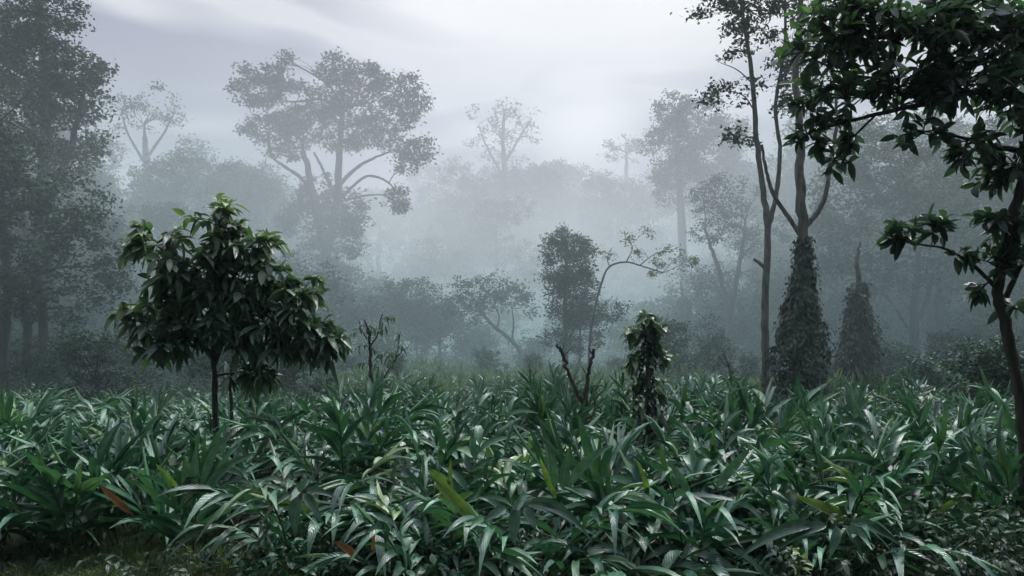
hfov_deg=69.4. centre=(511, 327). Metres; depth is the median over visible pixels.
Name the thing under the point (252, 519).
cardamom plant
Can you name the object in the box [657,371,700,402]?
cardamom plant
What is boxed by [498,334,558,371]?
bush
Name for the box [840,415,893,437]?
cardamom plant
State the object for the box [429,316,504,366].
bush
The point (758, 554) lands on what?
ground cover
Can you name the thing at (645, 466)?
cardamom plant
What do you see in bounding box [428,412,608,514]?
cardamom plant
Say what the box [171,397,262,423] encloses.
cardamom plant
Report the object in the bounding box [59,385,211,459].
cardamom plant
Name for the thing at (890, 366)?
shrub
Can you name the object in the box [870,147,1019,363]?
forest tree
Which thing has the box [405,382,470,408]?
cardamom plant
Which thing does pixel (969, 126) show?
forest tree
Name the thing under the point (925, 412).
cardamom plant
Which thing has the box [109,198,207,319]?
forest tree
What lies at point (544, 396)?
cardamom plant
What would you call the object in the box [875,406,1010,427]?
cardamom plant
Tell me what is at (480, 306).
leaning tree
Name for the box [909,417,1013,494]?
cardamom plant
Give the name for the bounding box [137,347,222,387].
shrub
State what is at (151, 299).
shrub
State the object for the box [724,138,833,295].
forest tree
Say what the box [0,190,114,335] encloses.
forest tree
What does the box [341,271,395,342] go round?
bush
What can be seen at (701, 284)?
shrub
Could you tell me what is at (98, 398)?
cardamom plant
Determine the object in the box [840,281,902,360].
shrub
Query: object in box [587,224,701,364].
curved tree
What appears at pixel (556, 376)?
cardamom plant
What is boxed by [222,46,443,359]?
forest tree
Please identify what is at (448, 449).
cardamom plant
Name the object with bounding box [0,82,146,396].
forest tree
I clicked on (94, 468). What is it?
cardamom plant
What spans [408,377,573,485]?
cardamom plant
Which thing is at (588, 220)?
forest tree
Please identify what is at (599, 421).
cardamom plant
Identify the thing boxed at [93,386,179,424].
cardamom plant
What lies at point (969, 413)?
cardamom plant
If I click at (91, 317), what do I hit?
shrub
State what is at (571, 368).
shrub
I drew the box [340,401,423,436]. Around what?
cardamom plant
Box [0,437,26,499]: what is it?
cardamom plant
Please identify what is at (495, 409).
cardamom plant
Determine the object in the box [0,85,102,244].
forest tree
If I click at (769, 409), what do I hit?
cardamom plant
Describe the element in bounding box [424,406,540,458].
cardamom plant
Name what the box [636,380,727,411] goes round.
cardamom plant
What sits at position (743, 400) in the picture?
cardamom plant
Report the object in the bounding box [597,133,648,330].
forest tree
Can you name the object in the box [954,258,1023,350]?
shrub
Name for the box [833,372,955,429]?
cardamom plant
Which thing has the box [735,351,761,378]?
shrub
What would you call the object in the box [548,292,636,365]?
shrub
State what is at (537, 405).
cardamom plant
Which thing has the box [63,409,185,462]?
cardamom plant
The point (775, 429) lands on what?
cardamom plant
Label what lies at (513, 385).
cardamom plant
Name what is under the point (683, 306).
ivy tree
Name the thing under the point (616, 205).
forest tree
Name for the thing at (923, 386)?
cardamom plant
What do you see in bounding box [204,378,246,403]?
cardamom plant
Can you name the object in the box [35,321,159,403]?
shrub
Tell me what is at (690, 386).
cardamom plant
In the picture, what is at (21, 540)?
cardamom plant
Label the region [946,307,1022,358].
bush
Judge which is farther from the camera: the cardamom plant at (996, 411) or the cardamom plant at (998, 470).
the cardamom plant at (996, 411)
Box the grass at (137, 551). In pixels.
[0,523,331,575]
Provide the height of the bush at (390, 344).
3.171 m
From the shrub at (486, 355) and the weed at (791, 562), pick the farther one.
the shrub at (486, 355)
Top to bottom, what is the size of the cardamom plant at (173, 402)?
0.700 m
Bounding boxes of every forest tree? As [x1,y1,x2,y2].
[0,0,125,354]
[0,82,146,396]
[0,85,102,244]
[0,185,95,292]
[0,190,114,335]
[4,99,109,233]
[30,164,154,288]
[49,169,135,321]
[68,132,146,249]
[73,212,149,375]
[100,80,192,175]
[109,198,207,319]
[111,178,184,280]
[119,133,227,217]
[119,147,262,292]
[139,148,317,279]
[159,157,315,314]
[207,215,252,279]
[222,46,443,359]
[248,183,318,269]
[297,187,362,315]
[306,185,437,349]
[330,203,382,347]
[364,184,446,346]
[382,180,461,351]
[401,155,473,346]
[407,159,499,353]
[430,163,560,302]
[451,193,548,350]
[462,96,546,348]
[471,159,605,341]
[497,171,640,326]
[507,157,607,346]
[540,162,608,332]
[550,178,709,318]
[566,169,634,351]
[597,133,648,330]
[607,175,665,324]
[622,161,742,316]
[634,88,771,298]
[670,0,844,392]
[678,158,807,320]
[681,172,773,373]
[696,223,825,350]
[715,135,924,363]
[724,108,880,289]
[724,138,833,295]
[732,153,795,289]
[741,206,895,353]
[790,110,980,354]
[792,111,998,360]
[827,181,965,354]
[867,167,1020,339]
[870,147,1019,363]
[911,114,1023,360]
[918,115,1008,292]
[967,106,1018,218]
[991,181,1023,345]
[1019,84,1023,92]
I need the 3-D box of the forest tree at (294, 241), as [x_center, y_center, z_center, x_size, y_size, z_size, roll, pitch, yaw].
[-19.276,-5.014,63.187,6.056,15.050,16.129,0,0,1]
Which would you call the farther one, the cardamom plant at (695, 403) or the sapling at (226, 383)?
the cardamom plant at (695, 403)
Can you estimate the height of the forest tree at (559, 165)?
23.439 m
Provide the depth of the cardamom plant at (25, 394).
17.93 m
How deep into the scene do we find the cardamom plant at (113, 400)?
14.27 m
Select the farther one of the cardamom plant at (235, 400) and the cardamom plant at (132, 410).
the cardamom plant at (235, 400)
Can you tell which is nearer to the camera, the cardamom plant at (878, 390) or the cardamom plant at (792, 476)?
the cardamom plant at (792, 476)
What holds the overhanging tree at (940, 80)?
on the ground at (516, 337)
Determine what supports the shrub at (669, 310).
on the ground at (516, 337)
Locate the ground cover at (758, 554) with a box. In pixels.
[0,382,1021,575]
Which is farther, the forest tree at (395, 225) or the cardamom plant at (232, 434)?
the forest tree at (395, 225)
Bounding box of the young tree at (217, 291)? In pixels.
[104,193,352,437]
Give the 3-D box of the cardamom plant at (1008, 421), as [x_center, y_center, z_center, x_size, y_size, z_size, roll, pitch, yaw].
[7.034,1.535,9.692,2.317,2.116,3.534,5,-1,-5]
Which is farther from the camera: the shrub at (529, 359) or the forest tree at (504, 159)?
the forest tree at (504, 159)
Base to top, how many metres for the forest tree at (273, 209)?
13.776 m
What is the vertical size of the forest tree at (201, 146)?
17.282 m
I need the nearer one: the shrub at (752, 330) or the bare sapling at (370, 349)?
the bare sapling at (370, 349)
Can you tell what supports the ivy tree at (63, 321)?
on the ground at (516, 337)
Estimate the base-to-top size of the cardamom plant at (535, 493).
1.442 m
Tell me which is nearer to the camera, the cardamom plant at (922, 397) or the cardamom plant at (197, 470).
the cardamom plant at (197, 470)
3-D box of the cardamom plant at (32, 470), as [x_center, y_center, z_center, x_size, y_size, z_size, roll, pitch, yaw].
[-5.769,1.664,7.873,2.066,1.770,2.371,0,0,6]
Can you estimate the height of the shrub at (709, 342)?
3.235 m
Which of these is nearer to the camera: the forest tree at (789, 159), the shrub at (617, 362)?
the shrub at (617, 362)
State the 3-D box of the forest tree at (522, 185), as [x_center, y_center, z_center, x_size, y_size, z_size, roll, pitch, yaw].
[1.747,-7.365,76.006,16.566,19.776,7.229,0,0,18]
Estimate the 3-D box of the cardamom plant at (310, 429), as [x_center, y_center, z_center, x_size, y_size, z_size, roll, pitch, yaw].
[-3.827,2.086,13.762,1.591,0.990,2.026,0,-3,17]
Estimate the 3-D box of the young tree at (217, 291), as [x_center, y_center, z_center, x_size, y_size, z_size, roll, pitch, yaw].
[-3.975,0.299,10.400,3.494,4.403,1.219,0,0,0]
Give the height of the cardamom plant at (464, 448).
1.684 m
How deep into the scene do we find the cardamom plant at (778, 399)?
13.82 m
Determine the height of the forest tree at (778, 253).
8.123 m
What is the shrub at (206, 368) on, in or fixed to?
on the ground at (516, 337)
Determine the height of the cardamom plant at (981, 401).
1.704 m
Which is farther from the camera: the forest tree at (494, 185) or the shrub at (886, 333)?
the forest tree at (494, 185)
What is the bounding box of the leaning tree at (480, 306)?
[435,268,537,367]
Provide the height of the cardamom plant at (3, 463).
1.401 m
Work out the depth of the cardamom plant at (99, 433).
11.66 m
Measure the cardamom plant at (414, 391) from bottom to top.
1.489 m
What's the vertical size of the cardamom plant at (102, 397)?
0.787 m
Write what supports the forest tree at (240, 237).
on the ground at (516, 337)
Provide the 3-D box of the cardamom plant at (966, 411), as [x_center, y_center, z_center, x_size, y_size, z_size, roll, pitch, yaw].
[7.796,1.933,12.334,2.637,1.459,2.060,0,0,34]
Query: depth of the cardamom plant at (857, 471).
9.20 m
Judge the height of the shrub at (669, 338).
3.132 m
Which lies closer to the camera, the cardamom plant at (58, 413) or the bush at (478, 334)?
the cardamom plant at (58, 413)
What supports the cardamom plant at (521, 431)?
on the ground at (516, 337)
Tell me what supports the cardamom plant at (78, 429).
on the ground at (516, 337)
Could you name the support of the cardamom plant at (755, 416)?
on the ground at (516, 337)
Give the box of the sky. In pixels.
[0,0,1023,328]
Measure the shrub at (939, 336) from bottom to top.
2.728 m
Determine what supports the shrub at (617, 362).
on the ground at (516, 337)
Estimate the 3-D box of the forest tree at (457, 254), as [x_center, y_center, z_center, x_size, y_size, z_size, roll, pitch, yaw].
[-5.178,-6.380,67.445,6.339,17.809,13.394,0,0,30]
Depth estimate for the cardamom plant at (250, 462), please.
9.30 m
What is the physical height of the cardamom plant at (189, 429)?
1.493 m
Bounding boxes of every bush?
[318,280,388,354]
[331,318,402,369]
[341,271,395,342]
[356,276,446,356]
[385,311,455,359]
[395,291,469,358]
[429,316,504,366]
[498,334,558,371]
[602,307,666,358]
[886,350,966,402]
[937,335,1023,406]
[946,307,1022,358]
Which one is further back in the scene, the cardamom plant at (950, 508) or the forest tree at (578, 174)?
the forest tree at (578, 174)
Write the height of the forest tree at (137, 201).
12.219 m
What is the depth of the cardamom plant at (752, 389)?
18.64 m
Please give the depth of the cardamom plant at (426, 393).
16.05 m
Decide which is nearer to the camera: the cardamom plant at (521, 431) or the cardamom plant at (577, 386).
the cardamom plant at (521, 431)
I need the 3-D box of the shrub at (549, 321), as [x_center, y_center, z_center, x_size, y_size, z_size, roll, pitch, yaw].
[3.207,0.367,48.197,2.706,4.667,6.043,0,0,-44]
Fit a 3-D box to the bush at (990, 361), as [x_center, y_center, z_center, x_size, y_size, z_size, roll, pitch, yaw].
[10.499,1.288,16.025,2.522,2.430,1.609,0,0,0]
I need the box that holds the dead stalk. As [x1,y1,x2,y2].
[709,348,745,400]
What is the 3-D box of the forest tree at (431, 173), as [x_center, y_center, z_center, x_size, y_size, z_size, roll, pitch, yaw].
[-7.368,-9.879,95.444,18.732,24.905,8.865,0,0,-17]
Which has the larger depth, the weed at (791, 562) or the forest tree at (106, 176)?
the forest tree at (106, 176)
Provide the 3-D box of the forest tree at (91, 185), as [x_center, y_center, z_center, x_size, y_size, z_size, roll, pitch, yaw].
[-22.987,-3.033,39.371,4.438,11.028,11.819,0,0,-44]
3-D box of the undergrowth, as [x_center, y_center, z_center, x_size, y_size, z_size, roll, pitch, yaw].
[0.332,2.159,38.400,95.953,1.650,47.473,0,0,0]
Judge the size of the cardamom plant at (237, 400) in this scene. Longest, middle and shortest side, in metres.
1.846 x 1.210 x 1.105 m
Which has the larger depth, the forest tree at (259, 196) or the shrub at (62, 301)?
the forest tree at (259, 196)
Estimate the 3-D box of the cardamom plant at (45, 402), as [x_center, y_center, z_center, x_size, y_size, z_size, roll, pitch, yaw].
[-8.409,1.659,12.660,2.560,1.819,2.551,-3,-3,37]
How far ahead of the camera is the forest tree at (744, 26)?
18.95 m
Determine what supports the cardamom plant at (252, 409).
on the ground at (516, 337)
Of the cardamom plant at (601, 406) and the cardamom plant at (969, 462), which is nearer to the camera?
the cardamom plant at (969, 462)
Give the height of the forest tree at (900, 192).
11.469 m
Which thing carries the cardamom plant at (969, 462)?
on the ground at (516, 337)
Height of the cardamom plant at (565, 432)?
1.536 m
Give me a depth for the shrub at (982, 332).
27.82 m
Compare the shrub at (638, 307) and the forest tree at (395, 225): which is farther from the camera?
the forest tree at (395, 225)
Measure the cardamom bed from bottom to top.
1.578 m
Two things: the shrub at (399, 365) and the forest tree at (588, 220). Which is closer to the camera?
the shrub at (399, 365)
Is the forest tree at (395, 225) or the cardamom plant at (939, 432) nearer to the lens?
the cardamom plant at (939, 432)
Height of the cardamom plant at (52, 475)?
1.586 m
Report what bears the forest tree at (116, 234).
on the ground at (516, 337)
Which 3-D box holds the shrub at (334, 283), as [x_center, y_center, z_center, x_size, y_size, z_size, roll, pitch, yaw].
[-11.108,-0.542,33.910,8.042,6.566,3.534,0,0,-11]
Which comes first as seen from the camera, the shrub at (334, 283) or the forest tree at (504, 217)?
the shrub at (334, 283)
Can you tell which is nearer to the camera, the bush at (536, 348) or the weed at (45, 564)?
the weed at (45, 564)
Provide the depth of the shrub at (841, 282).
36.92 m
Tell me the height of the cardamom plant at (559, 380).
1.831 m
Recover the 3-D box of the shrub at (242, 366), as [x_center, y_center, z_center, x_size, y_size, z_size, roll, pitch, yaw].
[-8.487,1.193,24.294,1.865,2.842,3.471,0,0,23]
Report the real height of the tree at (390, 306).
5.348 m
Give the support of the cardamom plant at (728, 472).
on the ground at (516, 337)
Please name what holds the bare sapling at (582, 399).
on the ground at (516, 337)
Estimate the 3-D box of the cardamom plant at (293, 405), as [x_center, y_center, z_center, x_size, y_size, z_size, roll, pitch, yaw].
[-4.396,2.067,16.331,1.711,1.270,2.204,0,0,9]
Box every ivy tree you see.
[53,315,85,395]
[670,282,697,365]
[754,0,837,415]
[826,242,887,393]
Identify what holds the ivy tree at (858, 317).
on the ground at (516, 337)
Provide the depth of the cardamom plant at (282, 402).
17.15 m
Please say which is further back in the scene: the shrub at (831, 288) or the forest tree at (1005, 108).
the forest tree at (1005, 108)
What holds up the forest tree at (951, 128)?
on the ground at (516, 337)
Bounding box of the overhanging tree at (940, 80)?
[772,0,1023,575]
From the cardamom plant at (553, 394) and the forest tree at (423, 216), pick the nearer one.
the cardamom plant at (553, 394)
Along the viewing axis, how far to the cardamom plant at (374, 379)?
20.56 m
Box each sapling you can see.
[218,355,286,454]
[349,314,408,413]
[556,338,595,437]
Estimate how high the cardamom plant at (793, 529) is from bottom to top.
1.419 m
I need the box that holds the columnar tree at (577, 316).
[533,222,634,369]
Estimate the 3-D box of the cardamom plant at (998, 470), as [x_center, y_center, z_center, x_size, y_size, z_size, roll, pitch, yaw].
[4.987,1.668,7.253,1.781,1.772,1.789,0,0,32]
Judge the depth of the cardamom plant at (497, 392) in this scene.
19.04 m
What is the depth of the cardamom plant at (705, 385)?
18.11 m
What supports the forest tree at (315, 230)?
on the ground at (516, 337)
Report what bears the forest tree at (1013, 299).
on the ground at (516, 337)
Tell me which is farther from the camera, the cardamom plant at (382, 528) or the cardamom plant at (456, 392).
the cardamom plant at (456, 392)
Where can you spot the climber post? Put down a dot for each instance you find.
(636, 361)
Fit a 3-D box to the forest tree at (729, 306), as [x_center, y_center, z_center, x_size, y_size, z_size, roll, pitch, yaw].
[10.678,-2.571,36.242,4.484,10.147,3.053,0,0,0]
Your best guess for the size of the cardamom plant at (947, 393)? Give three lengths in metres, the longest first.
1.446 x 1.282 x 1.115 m
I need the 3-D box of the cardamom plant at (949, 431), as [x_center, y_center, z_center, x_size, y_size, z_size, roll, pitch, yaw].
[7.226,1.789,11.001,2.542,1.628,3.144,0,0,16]
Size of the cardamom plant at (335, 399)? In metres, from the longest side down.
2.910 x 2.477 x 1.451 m
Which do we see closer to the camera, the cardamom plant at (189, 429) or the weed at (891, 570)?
the weed at (891, 570)
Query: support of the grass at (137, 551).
on the ground at (516, 337)
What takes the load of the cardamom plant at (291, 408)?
on the ground at (516, 337)
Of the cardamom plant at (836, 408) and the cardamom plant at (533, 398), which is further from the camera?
the cardamom plant at (533, 398)
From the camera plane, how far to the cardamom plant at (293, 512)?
7.28 m
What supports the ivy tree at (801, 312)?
on the ground at (516, 337)
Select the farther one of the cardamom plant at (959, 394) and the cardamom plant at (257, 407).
the cardamom plant at (959, 394)
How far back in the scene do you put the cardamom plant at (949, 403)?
14.54 m
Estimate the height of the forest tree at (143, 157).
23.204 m
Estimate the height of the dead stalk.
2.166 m
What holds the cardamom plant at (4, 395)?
on the ground at (516, 337)
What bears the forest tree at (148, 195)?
on the ground at (516, 337)
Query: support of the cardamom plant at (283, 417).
on the ground at (516, 337)
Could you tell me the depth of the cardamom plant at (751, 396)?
17.49 m
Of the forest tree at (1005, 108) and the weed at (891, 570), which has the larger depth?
the forest tree at (1005, 108)
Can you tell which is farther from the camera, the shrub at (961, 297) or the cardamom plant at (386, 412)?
the shrub at (961, 297)
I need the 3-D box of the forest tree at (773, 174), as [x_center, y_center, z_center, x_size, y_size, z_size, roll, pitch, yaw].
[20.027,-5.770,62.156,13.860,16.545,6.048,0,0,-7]
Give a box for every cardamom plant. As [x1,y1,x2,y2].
[0,382,104,451]
[0,411,30,441]
[0,413,94,472]
[0,414,151,557]
[0,419,105,512]
[0,424,38,487]
[0,424,103,554]
[0,429,246,547]
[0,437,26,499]
[1,453,92,551]
[3,388,42,412]
[4,387,139,460]
[6,376,218,528]
[20,384,89,414]
[23,403,104,432]
[35,390,80,397]
[40,397,126,432]
[51,400,211,476]
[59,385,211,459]
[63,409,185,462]
[63,421,294,556]
[69,391,122,407]
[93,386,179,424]
[93,392,137,418]
[93,410,177,433]
[110,417,256,497]
[121,406,251,451]
[139,406,202,426]
[152,406,304,500]
[155,436,414,565]
[160,400,238,434]
[164,407,307,524]
[170,399,197,409]
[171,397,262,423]
[187,394,338,488]
[194,391,287,436]
[197,391,246,414]
[199,401,331,453]
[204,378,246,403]
[211,359,449,503]
[216,439,408,552]
[220,394,255,408]
[234,393,316,425]
[237,454,463,575]
[259,399,300,411]
[273,392,310,408]
[274,380,428,499]
[276,402,377,443]
[279,392,356,426]
[282,419,335,444]
[286,420,339,474]
[289,405,604,569]
[294,481,544,575]
[307,405,524,529]
[309,383,401,411]
[315,387,368,415]
[319,409,531,517]
[321,396,409,444]
[327,401,421,455]
[335,384,405,421]
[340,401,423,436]
[352,366,430,397]
[363,370,422,404]
[383,393,512,481]
[384,447,686,575]
[388,386,478,450]
[398,372,450,406]
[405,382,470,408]
[407,436,615,528]
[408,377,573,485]
[408,385,486,427]
[421,395,508,428]
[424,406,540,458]
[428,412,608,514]
[436,387,463,420]
[450,404,567,455]
[453,387,532,431]
[462,373,512,402]
[491,483,767,575]
[492,366,549,395]
[495,382,589,440]
[502,377,572,405]
[504,360,594,413]
[505,386,572,430]
[505,406,732,547]
[510,363,618,447]
[515,417,607,468]
[533,377,597,400]
[535,364,584,391]
[538,431,787,573]
[540,406,686,502]
[553,381,626,438]
[570,365,713,451]
[573,418,688,483]
[579,439,799,545]
[589,377,688,445]
[590,402,623,446]
[591,381,745,463]
[593,375,637,405]
[606,381,684,403]
[629,391,718,448]
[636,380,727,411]
[639,391,829,505]
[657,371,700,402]
[661,369,759,408]
[666,418,802,492]
[668,389,805,460]
[668,448,848,565]
[671,375,720,408]
[684,366,751,398]
[687,372,854,458]
[688,391,777,444]
[707,441,1006,575]
[708,377,747,393]
[716,388,791,427]
[727,385,760,401]
[735,387,932,514]
[736,380,965,554]
[739,382,764,404]
[764,416,921,484]
[768,392,874,426]
[769,393,862,461]
[780,374,964,483]
[788,374,877,417]
[804,389,1019,560]
[811,401,884,435]
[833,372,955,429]
[834,374,918,419]
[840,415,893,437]
[859,384,1015,507]
[865,380,1014,429]
[867,375,1012,483]
[869,388,945,416]
[871,364,965,423]
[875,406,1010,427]
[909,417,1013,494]
[914,485,1016,527]
[917,365,1018,457]
[921,412,1023,575]
[927,405,1011,437]
[932,380,1011,425]
[936,386,967,406]
[938,454,1011,494]
[941,421,1013,483]
[946,383,982,404]
[953,387,1013,415]
[954,375,990,397]
[974,402,1009,432]
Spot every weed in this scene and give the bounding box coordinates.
[0,529,110,573]
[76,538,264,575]
[760,545,812,575]
[817,500,1023,575]
[895,478,1023,575]
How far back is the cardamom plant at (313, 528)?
7.34 m
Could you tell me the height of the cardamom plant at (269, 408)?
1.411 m
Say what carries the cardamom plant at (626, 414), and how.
on the ground at (516, 337)
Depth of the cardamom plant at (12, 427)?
11.45 m
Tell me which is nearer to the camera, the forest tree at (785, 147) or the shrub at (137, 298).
the shrub at (137, 298)
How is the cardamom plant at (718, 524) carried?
on the ground at (516, 337)
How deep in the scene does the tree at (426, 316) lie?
38.71 m
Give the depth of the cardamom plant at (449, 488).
7.58 m
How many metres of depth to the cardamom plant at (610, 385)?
19.33 m
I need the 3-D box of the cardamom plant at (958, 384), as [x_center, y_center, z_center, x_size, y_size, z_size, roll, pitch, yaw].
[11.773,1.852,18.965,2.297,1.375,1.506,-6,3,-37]
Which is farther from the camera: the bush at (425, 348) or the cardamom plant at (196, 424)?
the bush at (425, 348)
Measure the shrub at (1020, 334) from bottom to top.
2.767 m
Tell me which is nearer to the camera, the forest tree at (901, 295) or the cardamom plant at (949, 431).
the cardamom plant at (949, 431)
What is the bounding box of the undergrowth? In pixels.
[0,347,967,432]
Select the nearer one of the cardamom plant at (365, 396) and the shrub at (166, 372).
the cardamom plant at (365, 396)
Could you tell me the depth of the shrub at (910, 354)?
25.23 m
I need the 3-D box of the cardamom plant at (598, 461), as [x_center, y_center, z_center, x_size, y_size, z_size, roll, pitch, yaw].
[1.046,1.706,8.047,2.389,1.703,2.397,0,0,-28]
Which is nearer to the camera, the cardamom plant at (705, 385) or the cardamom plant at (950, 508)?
the cardamom plant at (950, 508)
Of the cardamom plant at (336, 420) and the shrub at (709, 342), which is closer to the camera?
the cardamom plant at (336, 420)
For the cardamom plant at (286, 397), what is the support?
on the ground at (516, 337)
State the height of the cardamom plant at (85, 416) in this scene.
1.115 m
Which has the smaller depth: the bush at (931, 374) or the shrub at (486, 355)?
the bush at (931, 374)
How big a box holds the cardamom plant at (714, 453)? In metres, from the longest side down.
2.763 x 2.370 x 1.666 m
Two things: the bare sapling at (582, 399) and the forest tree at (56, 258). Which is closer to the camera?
the bare sapling at (582, 399)
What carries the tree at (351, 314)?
on the ground at (516, 337)
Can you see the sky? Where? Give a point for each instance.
(594, 67)
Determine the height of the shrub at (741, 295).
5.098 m
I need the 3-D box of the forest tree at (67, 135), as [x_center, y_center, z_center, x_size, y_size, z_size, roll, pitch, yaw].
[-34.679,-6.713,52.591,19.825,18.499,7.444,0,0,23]
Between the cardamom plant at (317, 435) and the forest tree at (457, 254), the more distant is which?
the forest tree at (457, 254)
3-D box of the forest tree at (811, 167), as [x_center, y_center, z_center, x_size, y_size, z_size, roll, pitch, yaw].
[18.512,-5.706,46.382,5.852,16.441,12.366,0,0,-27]
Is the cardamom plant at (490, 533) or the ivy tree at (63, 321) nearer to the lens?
the cardamom plant at (490, 533)
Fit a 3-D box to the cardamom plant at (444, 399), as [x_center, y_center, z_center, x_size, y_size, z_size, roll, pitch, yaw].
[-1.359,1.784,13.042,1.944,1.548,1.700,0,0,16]
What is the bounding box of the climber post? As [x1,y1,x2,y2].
[620,309,679,465]
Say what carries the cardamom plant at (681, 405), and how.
on the ground at (516, 337)
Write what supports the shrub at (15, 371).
on the ground at (516, 337)
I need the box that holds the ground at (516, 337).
[0,329,1018,575]
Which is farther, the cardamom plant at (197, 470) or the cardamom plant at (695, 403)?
the cardamom plant at (695, 403)
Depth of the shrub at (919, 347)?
38.54 m
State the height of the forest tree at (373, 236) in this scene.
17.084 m
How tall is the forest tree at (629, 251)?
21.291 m
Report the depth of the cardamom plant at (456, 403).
17.08 m
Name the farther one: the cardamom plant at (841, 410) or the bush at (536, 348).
the bush at (536, 348)
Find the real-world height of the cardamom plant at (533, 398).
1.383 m
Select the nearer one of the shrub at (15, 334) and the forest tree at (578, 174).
the shrub at (15, 334)
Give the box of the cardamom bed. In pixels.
[296,354,986,410]
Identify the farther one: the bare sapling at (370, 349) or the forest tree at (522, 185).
the forest tree at (522, 185)
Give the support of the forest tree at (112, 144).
on the ground at (516, 337)
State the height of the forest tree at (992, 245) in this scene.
10.566 m
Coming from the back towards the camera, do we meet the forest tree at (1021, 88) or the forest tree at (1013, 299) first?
the forest tree at (1013, 299)
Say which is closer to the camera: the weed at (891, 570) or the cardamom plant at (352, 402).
the weed at (891, 570)
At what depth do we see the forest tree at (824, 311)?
32.98 m
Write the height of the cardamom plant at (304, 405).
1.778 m
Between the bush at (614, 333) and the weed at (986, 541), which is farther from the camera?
the bush at (614, 333)
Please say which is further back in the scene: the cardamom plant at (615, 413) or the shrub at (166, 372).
the shrub at (166, 372)
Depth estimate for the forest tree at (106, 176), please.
43.97 m
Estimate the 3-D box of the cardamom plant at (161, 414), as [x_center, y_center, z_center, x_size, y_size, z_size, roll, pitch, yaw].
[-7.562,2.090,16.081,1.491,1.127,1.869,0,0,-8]
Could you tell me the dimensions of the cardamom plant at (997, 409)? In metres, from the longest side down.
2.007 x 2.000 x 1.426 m
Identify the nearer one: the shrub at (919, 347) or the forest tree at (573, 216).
the shrub at (919, 347)
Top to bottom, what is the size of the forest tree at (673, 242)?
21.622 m
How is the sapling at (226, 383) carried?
on the ground at (516, 337)
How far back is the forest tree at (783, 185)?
47.56 m
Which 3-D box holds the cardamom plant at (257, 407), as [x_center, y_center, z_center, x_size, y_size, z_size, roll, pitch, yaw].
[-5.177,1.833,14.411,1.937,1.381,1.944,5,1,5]
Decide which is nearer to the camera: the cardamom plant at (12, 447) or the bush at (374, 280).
the cardamom plant at (12, 447)
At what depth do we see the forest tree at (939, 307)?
31.88 m
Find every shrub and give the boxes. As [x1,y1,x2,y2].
[0,286,96,377]
[0,310,106,389]
[9,324,36,383]
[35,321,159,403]
[49,289,150,379]
[84,260,194,356]
[87,324,184,389]
[115,286,192,380]
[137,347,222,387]
[146,267,264,363]
[177,336,271,394]
[192,249,356,363]
[211,323,296,393]
[264,310,331,396]
[288,367,345,410]
[329,353,366,377]
[381,350,408,380]
[459,301,532,360]
[470,346,509,374]
[522,352,546,371]
[528,299,600,363]
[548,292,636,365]
[568,356,593,375]
[602,354,638,374]
[611,295,672,358]
[621,313,720,378]
[622,267,720,353]
[679,311,744,379]
[682,261,749,366]
[712,268,841,373]
[724,282,771,364]
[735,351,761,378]
[736,254,900,374]
[820,357,840,378]
[822,263,854,358]
[833,315,921,379]
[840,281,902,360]
[882,346,922,375]
[886,301,926,361]
[906,291,980,353]
[909,290,968,356]
[913,324,993,372]
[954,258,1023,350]
[955,327,1001,365]
[973,323,1023,366]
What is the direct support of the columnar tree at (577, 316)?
on the ground at (516, 337)
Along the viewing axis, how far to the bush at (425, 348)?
41.83 m
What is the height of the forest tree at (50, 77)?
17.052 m
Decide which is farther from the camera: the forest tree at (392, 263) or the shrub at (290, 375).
the forest tree at (392, 263)
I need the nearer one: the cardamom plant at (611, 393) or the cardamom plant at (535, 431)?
the cardamom plant at (535, 431)
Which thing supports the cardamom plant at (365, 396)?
on the ground at (516, 337)
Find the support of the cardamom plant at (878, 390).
on the ground at (516, 337)
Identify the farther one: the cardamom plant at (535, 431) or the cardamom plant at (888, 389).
the cardamom plant at (888, 389)
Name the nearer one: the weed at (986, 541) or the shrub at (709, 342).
the weed at (986, 541)
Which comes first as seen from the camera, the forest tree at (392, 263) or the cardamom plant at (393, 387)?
the cardamom plant at (393, 387)
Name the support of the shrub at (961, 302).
on the ground at (516, 337)
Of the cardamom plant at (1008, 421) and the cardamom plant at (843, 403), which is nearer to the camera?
the cardamom plant at (1008, 421)
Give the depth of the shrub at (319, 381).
20.54 m
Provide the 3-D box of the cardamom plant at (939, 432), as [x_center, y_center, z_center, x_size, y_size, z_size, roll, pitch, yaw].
[4.429,1.620,7.717,3.173,1.900,2.080,0,0,4]
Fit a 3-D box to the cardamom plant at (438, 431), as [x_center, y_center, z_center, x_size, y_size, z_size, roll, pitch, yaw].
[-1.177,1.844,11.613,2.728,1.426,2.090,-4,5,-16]
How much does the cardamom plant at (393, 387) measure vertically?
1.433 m
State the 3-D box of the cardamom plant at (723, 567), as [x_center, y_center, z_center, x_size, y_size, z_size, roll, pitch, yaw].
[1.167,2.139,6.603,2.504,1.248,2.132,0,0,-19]
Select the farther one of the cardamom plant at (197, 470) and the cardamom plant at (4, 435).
the cardamom plant at (4, 435)
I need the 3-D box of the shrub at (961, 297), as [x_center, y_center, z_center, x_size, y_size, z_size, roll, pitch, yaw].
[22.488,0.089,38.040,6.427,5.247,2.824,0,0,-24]
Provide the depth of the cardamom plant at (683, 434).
10.54 m
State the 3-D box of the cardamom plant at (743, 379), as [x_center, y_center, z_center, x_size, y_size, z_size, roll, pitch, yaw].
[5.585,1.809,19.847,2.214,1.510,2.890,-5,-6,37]
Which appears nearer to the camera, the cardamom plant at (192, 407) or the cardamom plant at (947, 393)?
the cardamom plant at (192, 407)

